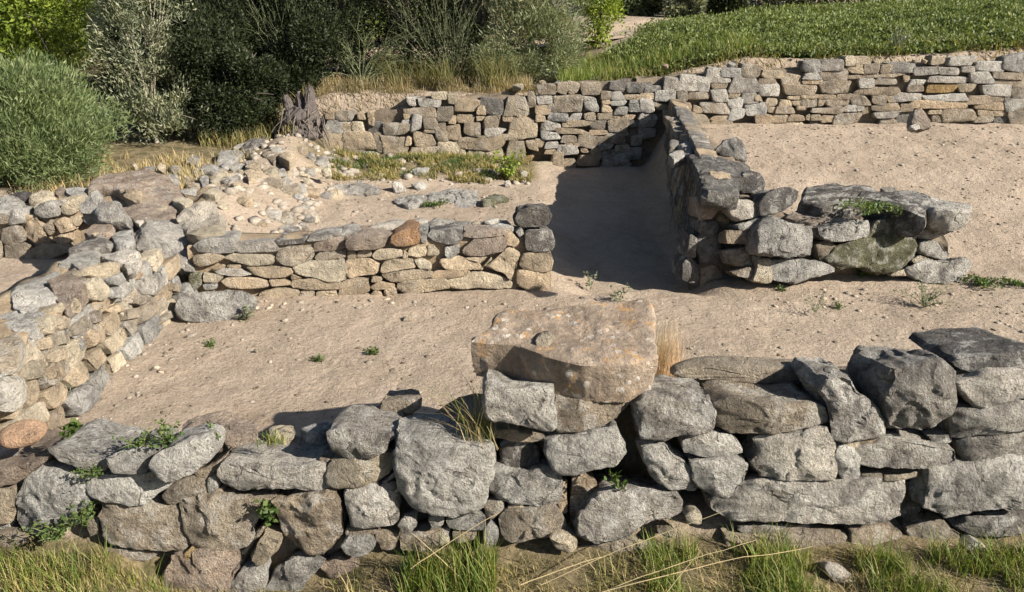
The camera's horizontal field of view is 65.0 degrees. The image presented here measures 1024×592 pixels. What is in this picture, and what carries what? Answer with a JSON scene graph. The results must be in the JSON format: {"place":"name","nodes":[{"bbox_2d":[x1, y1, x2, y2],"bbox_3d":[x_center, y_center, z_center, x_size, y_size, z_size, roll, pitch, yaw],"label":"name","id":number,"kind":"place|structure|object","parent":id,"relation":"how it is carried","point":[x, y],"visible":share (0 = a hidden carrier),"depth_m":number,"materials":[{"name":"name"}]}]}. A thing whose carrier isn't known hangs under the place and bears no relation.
{"place":"outdoors","nodes":[
{"label":"outdoors","id":0,"kind":"place"},
{"bbox_2d":[17,0,427,39],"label":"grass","id":1,"kind":"structure","parent":0,"point":[313,5],"depth_m":23.98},
{"bbox_2d":[167,19,667,86],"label":"dirt track","id":2,"kind":"structure","parent":0,"point":[615,28],"depth_m":18.98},
{"bbox_2d":[314,80,537,115],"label":"dry bank grass","id":3,"kind":"structure","parent":0,"point":[326,91],"depth_m":11.59,"materials":[{"name":"plant"}]},
{"bbox_2d":[0,0,1023,591],"bbox_3d":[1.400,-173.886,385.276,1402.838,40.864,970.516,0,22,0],"label":"ground","id":4,"kind":"structure","parent":0,"point":[614,228],"depth_m":6.73,"materials":[{"name":"soil"}]},
{"bbox_2d":[2,0,105,67],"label":"pine tree","id":5,"kind":"object","parent":4,"relation":"on","point":[76,41],"visible":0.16,"depth_m":16.76,"materials":[{"name":"green plant"}]},
{"bbox_2d":[0,0,109,79],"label":"pine tree","id":6,"kind":"object","parent":4,"relation":"on","point":[10,32],"visible":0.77,"depth_m":14.30,"materials":[{"name":"green plant"}]},
{"bbox_2d":[0,42,137,191],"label":"round bush","id":7,"kind":"object","parent":4,"relation":"on","point":[34,139],"visible":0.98,"depth_m":8.83,"materials":[{"name":"green plant"}]},
{"bbox_2d":[0,526,183,591],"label":"foreground grass","id":8,"kind":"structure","parent":4,"relation":"on","point":[12,554],"depth_m":3.81,"materials":[{"name":"plant"}]},
{"bbox_2d":[0,187,203,259],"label":"dry stone wall","id":9,"kind":"structure","parent":4,"relation":"on","point":[42,224],"depth_m":7.79,"materials":[{"name":"stone"}]},
{"bbox_2d":[0,168,225,430],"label":"dry stone wall","id":10,"kind":"structure","parent":4,"relation":"on","point":[115,285],"depth_m":5.70,"materials":[{"name":"stone"}]},
{"bbox_2d":[9,145,249,193],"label":"bank grass","id":11,"kind":"structure","parent":4,"relation":"on","point":[184,171],"depth_m":9.58,"materials":[{"name":"plant"}]},
{"bbox_2d":[84,0,183,103],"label":"evergreen shrub","id":12,"kind":"object","parent":4,"relation":"on","point":[114,37],"visible":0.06,"depth_m":12.36,"materials":[{"name":"green plant"}]},
{"bbox_2d":[88,12,184,108],"bbox_3d":[-6.245,-3.928,13.594,1.742,1.830,1.465,0,22,0],"label":"evergreen shrub","id":13,"kind":"object","parent":4,"relation":"on","point":[105,74],"visible":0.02,"depth_m":13.47,"materials":[{"name":"green plant"}]},
{"bbox_2d":[68,0,213,148],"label":"olive tree","id":14,"kind":"object","parent":4,"relation":"on","point":[151,109],"visible":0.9,"depth_m":10.83,"materials":[{"name":"green plant"}]},
{"bbox_2d":[114,13,220,131],"bbox_3d":[-4.891,-3.210,11.750,1.792,1.863,1.320,0,22,0],"label":"evergreen shrub","id":15,"kind":"object","parent":4,"relation":"on","point":[148,17],"visible":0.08,"depth_m":11.48,"materials":[{"name":"green plant"}]},
{"bbox_2d":[126,10,252,144],"bbox_3d":[-4.530,-3.084,11.378,1.873,1.847,1.610,0,22,0],"label":"evergreen shrub","id":16,"kind":"object","parent":4,"relation":"on","point":[198,52],"visible":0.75,"depth_m":11.03,"materials":[{"name":"green plant"}]},
{"bbox_2d":[138,0,273,119],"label":"evergreen shrub","id":17,"kind":"object","parent":4,"relation":"on","point":[209,13],"visible":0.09,"depth_m":11.60,"materials":[{"name":"green plant"}]},
{"bbox_2d":[174,290,257,322],"bbox_3d":[-2.405,0.099,6.598,0.602,0.377,0.433,0,22,0],"label":"boulder","id":18,"kind":"object","parent":4,"relation":"on","point":[205,306],"visible":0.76,"depth_m":6.41,"materials":[{"name":"stone"}]},
{"bbox_2d":[156,0,310,49],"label":"evergreen tree","id":19,"kind":"object","parent":4,"relation":"on","point":[257,3],"visible":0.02,"depth_m":13.87,"materials":[{"name":"green plant"}]},
{"bbox_2d":[133,130,349,232],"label":"rubble wall","id":20,"kind":"structure","parent":4,"relation":"on","point":[252,171],"depth_m":9.50,"materials":[{"name":"stone"}]},
{"bbox_2d":[152,0,334,114],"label":"evergreen shrub","id":21,"kind":"object","parent":4,"relation":"on","point":[250,14],"visible":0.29,"depth_m":11.87,"materials":[{"name":"green plant"}]},
{"bbox_2d":[233,304,254,322],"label":"leafy weed","id":22,"kind":"object","parent":4,"relation":"on","point":[245,315],"visible":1,"depth_m":6.41,"materials":[{"name":"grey plant"}]},
{"bbox_2d":[203,41,290,143],"bbox_3d":[-3.821,-2.837,11.476,1.353,1.583,1.257,0,22,0],"label":"evergreen shrub","id":23,"kind":"object","parent":4,"relation":"on","point":[251,75],"visible":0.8,"depth_m":11.16,"materials":[{"name":"green plant"}]},
{"bbox_2d":[199,0,307,85],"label":"broom shrub","id":24,"kind":"object","parent":4,"relation":"on","point":[264,28],"visible":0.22,"depth_m":11.85,"materials":[{"name":"green plant"}]},
{"bbox_2d":[198,81,319,147],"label":"bank grass","id":25,"kind":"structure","parent":4,"relation":"on","point":[225,139],"depth_m":11.14,"materials":[{"name":"plant"}]},
{"bbox_2d":[253,0,348,118],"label":"evergreen shrub","id":26,"kind":"object","parent":4,"relation":"on","point":[296,58],"visible":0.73,"depth_m":11.64,"materials":[{"name":"green plant"}]},
{"bbox_2d":[269,84,338,154],"bbox_3d":[-2.881,-2.432,11.200,0.962,1.007,0.808,7,23,18],"label":"tree stump","id":27,"kind":"object","parent":4,"relation":"on","point":[302,113],"visible":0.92,"depth_m":11.09,"materials":[{"name":"grey wood"}]},
{"bbox_2d":[306,188,320,198],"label":"loose stone","id":28,"kind":"object","parent":4,"relation":"on","point":[314,193],"visible":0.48,"depth_m":9.69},
{"bbox_2d":[321,168,331,178],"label":"loose stone","id":29,"kind":"object","parent":4,"relation":"on","point":[327,173],"visible":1,"depth_m":10.05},
{"bbox_2d":[262,0,393,45],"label":"backdrop tree","id":30,"kind":"object","parent":4,"relation":"on","point":[366,20],"visible":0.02,"depth_m":17.90,"materials":[{"name":"green plant"}]},
{"bbox_2d":[256,0,412,79],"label":"evergreen shrub","id":31,"kind":"object","parent":4,"relation":"on","point":[348,28],"visible":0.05,"depth_m":13.65,"materials":[{"name":"green plant"}]},
{"bbox_2d":[324,566,367,591],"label":"foreground grass","id":32,"kind":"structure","parent":4,"relation":"on","point":[347,584],"depth_m":3.85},
{"bbox_2d":[280,0,412,86],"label":"evergreen shrub","id":33,"kind":"object","parent":4,"relation":"on","point":[343,10],"visible":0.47,"depth_m":12.23,"materials":[{"name":"green plant"}]},
{"bbox_2d":[332,180,380,196],"bbox_3d":[-2.015,-1.366,10.253,0.751,0.173,0.524,0,22,0],"label":"loose stone","id":34,"kind":"object","parent":4,"relation":"on","point":[359,188],"visible":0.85,"depth_m":10.09,"materials":[{"name":"stone"}]},
{"bbox_2d":[193,133,529,232],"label":"rubble chips","id":35,"kind":"object","parent":4,"relation":"on","point":[312,203],"visible":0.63,"depth_m":9.47,"materials":[{"name":"stone"}]},
{"bbox_2d":[303,4,425,84],"bbox_3d":[-2.218,-3.710,12.088,1.920,1.395,1.122,0,22,0],"label":"broom shrub","id":36,"kind":"object","parent":4,"relation":"on","point":[370,67],"visible":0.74,"depth_m":12.09,"materials":[{"name":"green plant"}]},
{"bbox_2d":[187,217,554,296],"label":"dry stone wall","id":37,"kind":"structure","parent":4,"relation":"on","point":[393,257],"depth_m":6.92,"materials":[{"name":"stone"}]},
{"bbox_2d":[512,203,551,227],"bbox_3d":[0.176,-0.717,7.084,0.345,0.217,0.261,0,22,0],"label":"cap stone","id":38,"kind":"object","parent":37,"relation":"on","point":[533,215],"visible":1,"depth_m":6.98,"materials":[{"name":"stone"}]},
{"bbox_2d":[253,69,536,122],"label":"bank grass","id":39,"kind":"structure","parent":4,"relation":"on","point":[526,80],"depth_m":11.88,"materials":[{"name":"plant"}]},
{"bbox_2d":[392,182,405,193],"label":"loose stone","id":40,"kind":"object","parent":4,"relation":"on","point":[398,187],"visible":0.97,"depth_m":10.12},
{"bbox_2d":[394,194,427,209],"bbox_3d":[-1.224,-1.137,9.739,0.415,0.167,0.612,0,22,0],"label":"loose stone","id":41,"kind":"object","parent":4,"relation":"on","point":[411,202],"visible":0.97,"depth_m":9.60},
{"bbox_2d":[408,167,428,175],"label":"loose stone","id":42,"kind":"object","parent":4,"relation":"on","point":[423,169],"visible":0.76,"depth_m":10.61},
{"bbox_2d":[411,181,426,190],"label":"loose stone","id":43,"kind":"object","parent":4,"relation":"on","point":[420,186],"visible":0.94,"depth_m":10.21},
{"bbox_2d":[346,0,509,80],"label":"evergreen shrub","id":44,"kind":"object","parent":4,"relation":"on","point":[411,29],"visible":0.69,"depth_m":12.32,"materials":[{"name":"green plant"}]},
{"bbox_2d":[324,147,533,183],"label":"weedy grass","id":45,"kind":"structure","parent":4,"relation":"on","point":[468,175],"depth_m":10.83,"materials":[{"name":"plant"}]},
{"bbox_2d":[421,198,450,207],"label":"leafy weed","id":46,"kind":"object","parent":4,"relation":"on","point":[430,204],"visible":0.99,"depth_m":9.54,"materials":[{"name":"green plant"}]},
{"bbox_2d":[386,0,486,79],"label":"broom shrub","id":47,"kind":"object","parent":4,"relation":"on","point":[426,47],"visible":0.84,"depth_m":12.06,"materials":[{"name":"green plant"}]},
{"bbox_2d":[364,0,517,67],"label":"evergreen tree","id":48,"kind":"object","parent":4,"relation":"on","point":[471,2],"visible":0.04,"depth_m":14.22,"materials":[{"name":"green plant"}]},
{"bbox_2d":[364,0,524,43],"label":"backdrop tree","id":49,"kind":"object","parent":4,"relation":"on","point":[448,9],"visible":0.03,"depth_m":17.33,"materials":[{"name":"green plant"}]},
{"bbox_2d":[389,524,504,591],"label":"foreground grass","id":50,"kind":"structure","parent":4,"relation":"on","point":[485,565],"depth_m":3.79,"materials":[{"name":"plant"}]},
{"bbox_2d":[367,49,534,90],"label":"tall bank grass","id":51,"kind":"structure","parent":4,"relation":"on","point":[490,73],"depth_m":11.95,"materials":[{"name":"plant"}]},
{"bbox_2d":[427,188,478,207],"bbox_3d":[-0.723,-1.210,9.914,0.679,0.174,0.807,0,22,0],"label":"loose stone","id":52,"kind":"object","parent":4,"relation":"on","point":[463,198],"visible":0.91,"depth_m":9.82,"materials":[{"name":"stone"}]},
{"bbox_2d":[410,512,499,568],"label":"straw stalk","id":53,"kind":"object","parent":4,"relation":"on","point":[452,540],"visible":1,"depth_m":3.75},
{"bbox_2d":[397,0,552,78],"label":"evergreen shrub","id":54,"kind":"object","parent":4,"relation":"on","point":[481,22],"visible":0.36,"depth_m":12.81,"materials":[{"name":"green plant"}]},
{"bbox_2d":[320,76,667,167],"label":"dry stone wall","id":55,"kind":"structure","parent":4,"relation":"on","point":[595,122],"depth_m":11.36,"materials":[{"name":"stone"}]},
{"bbox_2d":[480,194,508,206],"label":"loose stone","id":56,"kind":"object","parent":4,"relation":"on","point":[492,200],"visible":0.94,"depth_m":9.69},
{"bbox_2d":[464,37,547,82],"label":"shrub","id":57,"kind":"object","parent":4,"relation":"on","point":[528,61],"visible":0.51,"depth_m":12.23,"materials":[{"name":"green plant"}]},
{"bbox_2d":[492,149,527,178],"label":"leafy weed","id":58,"kind":"object","parent":4,"relation":"on","point":[509,172],"visible":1,"depth_m":10.54,"materials":[{"name":"green plant"}]},
{"bbox_2d":[0,539,1021,591],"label":"foreground grass","id":59,"kind":"structure","parent":4,"relation":"on","point":[711,574],"depth_m":3.85,"materials":[{"name":"plant"}]},
{"bbox_2d":[0,326,1023,591],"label":"dry stone wall","id":60,"kind":"structure","parent":4,"relation":"on","point":[866,444],"depth_m":3.90,"materials":[{"name":"stone"}]},
{"bbox_2d":[0,419,47,448],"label":"smooth stone","id":61,"kind":"object","parent":60,"relation":"on","point":[22,433],"visible":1,"depth_m":3.82,"materials":[{"name":"stone"}]},
{"bbox_2d":[16,512,75,543],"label":"creeping plant","id":62,"kind":"object","parent":60,"relation":"attached to","point":[58,533],"visible":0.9,"depth_m":3.87,"materials":[{"name":"green plant"}]},
{"bbox_2d":[58,418,83,438],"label":"leafy weed","id":63,"kind":"object","parent":60,"relation":"on","point":[73,426],"visible":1,"depth_m":3.82,"materials":[{"name":"green plant"}]},
{"bbox_2d":[57,499,99,528],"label":"creeping plant","id":64,"kind":"object","parent":60,"relation":"attached to","point":[82,519],"visible":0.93,"depth_m":3.90,"materials":[{"name":"green plant"}]},
{"bbox_2d":[70,454,103,483],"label":"leafy weed","id":65,"kind":"object","parent":60,"relation":"on","point":[96,470],"visible":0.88,"depth_m":3.84,"materials":[{"name":"green plant"}]},
{"bbox_2d":[112,431,157,452],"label":"leafy weed","id":66,"kind":"object","parent":60,"relation":"on","point":[142,441],"visible":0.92,"depth_m":3.82,"materials":[{"name":"green plant"}]},
{"bbox_2d":[134,419,184,448],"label":"leafy weed","id":67,"kind":"object","parent":60,"relation":"on","point":[166,438],"visible":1,"depth_m":3.80,"materials":[{"name":"green plant"}]},
{"bbox_2d":[253,497,279,526],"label":"leafy weed","id":68,"kind":"object","parent":60,"relation":"on","point":[266,511],"visible":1,"depth_m":3.88,"materials":[{"name":"green plant"}]},
{"bbox_2d":[256,429,287,447],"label":"green grass tuft","id":69,"kind":"object","parent":60,"relation":"on","point":[270,440],"visible":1,"depth_m":3.88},
{"bbox_2d":[403,373,493,442],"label":"green grass tuft","id":70,"kind":"object","parent":60,"relation":"on","point":[482,417],"visible":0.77,"depth_m":3.89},
{"bbox_2d":[390,366,510,449],"bbox_3d":[-0.303,0.526,3.852,0.637,0.378,0.578,0,22,0],"label":"dry grass tuft","id":71,"kind":"object","parent":60,"relation":"on","point":[479,432],"visible":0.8,"depth_m":3.86,"materials":[{"name":"plant"}]},
{"bbox_2d":[471,299,658,402],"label":"stone slab","id":72,"kind":"structure","parent":60,"relation":"on","point":[604,352],"depth_m":3.86,"materials":[{"name":"stone"}]},
{"bbox_2d":[535,330,554,345],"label":"pebble","id":73,"kind":"object","parent":72,"relation":"on","point":[545,338],"visible":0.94,"depth_m":3.85,"materials":[{"name":"stone"}]},
{"bbox_2d":[604,469,627,490],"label":"leafy weed","id":74,"kind":"object","parent":60,"relation":"on","point":[618,484],"visible":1,"depth_m":3.84,"materials":[{"name":"green plant"}]},
{"bbox_2d":[475,0,603,80],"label":"tamarisk tree","id":75,"kind":"object","parent":4,"relation":"on","point":[550,23],"visible":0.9,"depth_m":12.33,"materials":[{"name":"green plant"}]},
{"bbox_2d":[76,125,1023,425],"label":"pebbles","id":76,"kind":"object","parent":4,"relation":"on","point":[660,303],"visible":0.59,"depth_m":6.57,"materials":[{"name":"stone"}]},
{"bbox_2d":[96,125,1013,419],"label":"rubble chips","id":77,"kind":"object","parent":4,"relation":"on","point":[468,307],"visible":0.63,"depth_m":6.74,"materials":[{"name":"stone"}]},
{"bbox_2d":[520,557,599,585],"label":"straw stalk","id":78,"kind":"object","parent":4,"relation":"on","point":[555,571],"visible":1,"depth_m":3.62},
{"bbox_2d":[110,125,1023,425],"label":"litter","id":79,"kind":"object","parent":4,"relation":"on","point":[596,299],"visible":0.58,"depth_m":6.70,"materials":[{"name":"plant"}]},
{"bbox_2d":[583,271,596,289],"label":"leafy weed","id":80,"kind":"object","parent":4,"relation":"on","point":[590,282],"visible":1,"depth_m":7.41,"materials":[{"name":"green plant"}]},
{"bbox_2d":[575,0,627,49],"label":"lime bush","id":81,"kind":"object","parent":4,"relation":"on","point":[595,12],"visible":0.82,"depth_m":15.97,"materials":[{"name":"green plant"}]},
{"bbox_2d":[609,283,631,300],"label":"leafy weed","id":82,"kind":"object","parent":4,"relation":"on","point":[618,294],"visible":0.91,"depth_m":6.77,"materials":[{"name":"green plant"}]},
{"bbox_2d":[540,509,727,584],"bbox_3d":[0.561,1.161,3.704,0.865,0.348,0.010,-3,22,-6],"label":"straw stalk","id":83,"kind":"object","parent":4,"relation":"on","point":[622,548],"visible":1,"depth_m":3.70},
{"bbox_2d":[609,0,663,15],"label":"hedge shrub","id":84,"kind":"object","parent":4,"relation":"on","point":[641,7],"visible":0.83,"depth_m":25.56,"materials":[{"name":"green plant"}]},
{"bbox_2d":[551,25,771,81],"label":"verge grass","id":85,"kind":"structure","parent":4,"relation":"on","point":[595,67],"depth_m":11.92,"materials":[{"name":"plant"}]},
{"bbox_2d":[655,308,691,376],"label":"dry grass tuft","id":86,"kind":"object","parent":4,"relation":"on","point":[662,359],"visible":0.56,"depth_m":4.52,"materials":[{"name":"plant"}]},
{"bbox_2d":[658,0,707,17],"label":"hedge shrub","id":87,"kind":"object","parent":4,"relation":"on","point":[683,8],"visible":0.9,"depth_m":25.01,"materials":[{"name":"green plant"}]},
{"bbox_2d":[610,540,755,588],"bbox_3d":[0.783,1.231,3.680,0.683,0.194,0.009,-3,22,-8],"label":"straw stalk","id":88,"kind":"object","parent":4,"relation":"on","point":[675,565],"visible":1,"depth_m":3.67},
{"bbox_2d":[602,546,812,591],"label":"straw stalk","id":89,"kind":"object","parent":4,"relation":"on","point":[695,568],"visible":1,"depth_m":3.65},
{"bbox_2d":[663,99,764,289],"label":"dry stone wall","id":90,"kind":"structure","parent":4,"relation":"on","point":[707,184],"depth_m":7.33,"materials":[{"name":"stone"}]},
{"bbox_2d":[715,137,746,162],"bbox_3d":[2.318,-1.528,8.577,0.361,0.358,0.372,0,22,0],"label":"loose boulder","id":91,"kind":"object","parent":90,"relation":"on","point":[734,148],"visible":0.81,"depth_m":8.43,"materials":[{"name":"stone"}]},
{"bbox_2d":[705,0,748,15],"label":"hedge shrub","id":92,"kind":"object","parent":4,"relation":"on","point":[717,6],"visible":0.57,"depth_m":24.04,"materials":[{"name":"green plant"}]},
{"bbox_2d":[743,0,781,8],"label":"windbreak tree","id":93,"kind":"object","parent":4,"relation":"on","point":[760,2],"visible":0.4,"depth_m":27.90,"materials":[{"name":"green plant"}]},
{"bbox_2d":[763,0,805,8],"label":"windbreak tree","id":94,"kind":"object","parent":4,"relation":"on","point":[791,1],"visible":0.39,"depth_m":29.04,"materials":[{"name":"green plant"}]},
{"bbox_2d":[598,30,1023,80],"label":"verge grass","id":95,"kind":"structure","parent":4,"relation":"on","point":[667,72],"depth_m":11.37,"materials":[{"name":"plant"}]},
{"bbox_2d":[602,0,1023,79],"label":"field crop","id":96,"kind":"object","parent":4,"relation":"on","point":[798,30],"visible":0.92,"depth_m":12.59,"materials":[{"name":"green plant"}]},
{"bbox_2d":[806,290,826,313],"bbox_3d":[2.501,0.051,6.559,0.246,0.196,0.143,-4,22,-9],"label":"shrublet","id":97,"kind":"object","parent":4,"relation":"on","point":[818,307],"visible":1,"depth_m":6.57,"materials":[{"name":"grey plant"}]},
{"bbox_2d":[635,52,1023,124],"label":"dry stone wall","id":98,"kind":"structure","parent":4,"relation":"on","point":[847,89],"depth_m":11.20,"materials":[{"name":"stone"}]},
{"bbox_2d":[820,561,851,583],"bbox_3d":[1.536,1.308,3.809,0.136,0.115,0.122,0,22,0],"label":"rock","id":99,"kind":"object","parent":4,"relation":"on","point":[832,570],"visible":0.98,"depth_m":3.77,"materials":[{"name":"stone"}]},
{"bbox_2d":[718,183,971,283],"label":"dry stone wall","id":100,"kind":"structure","parent":4,"relation":"on","point":[814,235],"depth_m":7.07,"materials":[{"name":"stone"}]},
{"bbox_2d":[830,197,902,216],"bbox_3d":[3.088,-0.777,7.012,0.619,0.137,0.488,0,22,0],"label":"moss cushion","id":101,"kind":"object","parent":100,"relation":"on","point":[872,206],"visible":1,"depth_m":6.98,"materials":[{"name":"green plant"}]},
{"bbox_2d":[886,23,912,47],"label":"wispy plant","id":102,"kind":"object","parent":4,"relation":"on","point":[901,39],"visible":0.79,"depth_m":11.41,"materials":[{"name":"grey plant"}]},
{"bbox_2d":[907,123,919,132],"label":"loose stone","id":103,"kind":"object","parent":4,"relation":"on","point":[913,127],"visible":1,"depth_m":5.22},
{"bbox_2d":[906,108,930,132],"bbox_3d":[2.662,-1.151,5.281,0.134,0.164,0.144,0,22,0],"label":"rock","id":104,"kind":"object","parent":4,"relation":"on","point":[920,118],"visible":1,"depth_m":5.24,"materials":[{"name":"stone"}]},
{"bbox_2d":[892,275,953,307],"bbox_3d":[3.468,-0.025,6.653,0.446,0.266,0.384,-9,24,-21],"label":"shrublet","id":105,"kind":"object","parent":4,"relation":"on","point":[923,300],"visible":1,"depth_m":6.68,"materials":[{"name":"grey plant"}]},
{"bbox_2d":[959,273,1011,288],"bbox_3d":[4.232,-0.142,7.194,0.396,0.112,0.349,-19,29,-39],"label":"moss cushion","id":106,"kind":"object","parent":4,"relation":"on","point":[980,281],"visible":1,"depth_m":7.15,"materials":[{"name":"green plant"}]},
{"bbox_2d":[1000,276,1023,287],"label":"moss cushion","id":107,"kind":"object","parent":4,"relation":"on","point":[1016,282],"visible":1,"depth_m":7.14,"materials":[{"name":"green plant"}]},
{"bbox_2d":[463,549,668,591],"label":"foreground grass","id":108,"kind":"structure","parent":0,"point":[613,568],"depth_m":3.78,"materials":[{"name":"plant"}]},
{"bbox_2d":[630,517,827,591],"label":"foreground grass","id":109,"kind":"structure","parent":0,"point":[673,569],"depth_m":3.80,"materials":[{"name":"plant"}]},
{"bbox_2d":[742,520,1023,591],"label":"foreground grass","id":110,"kind":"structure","parent":0,"point":[988,555],"depth_m":3.78,"materials":[{"name":"plant"}]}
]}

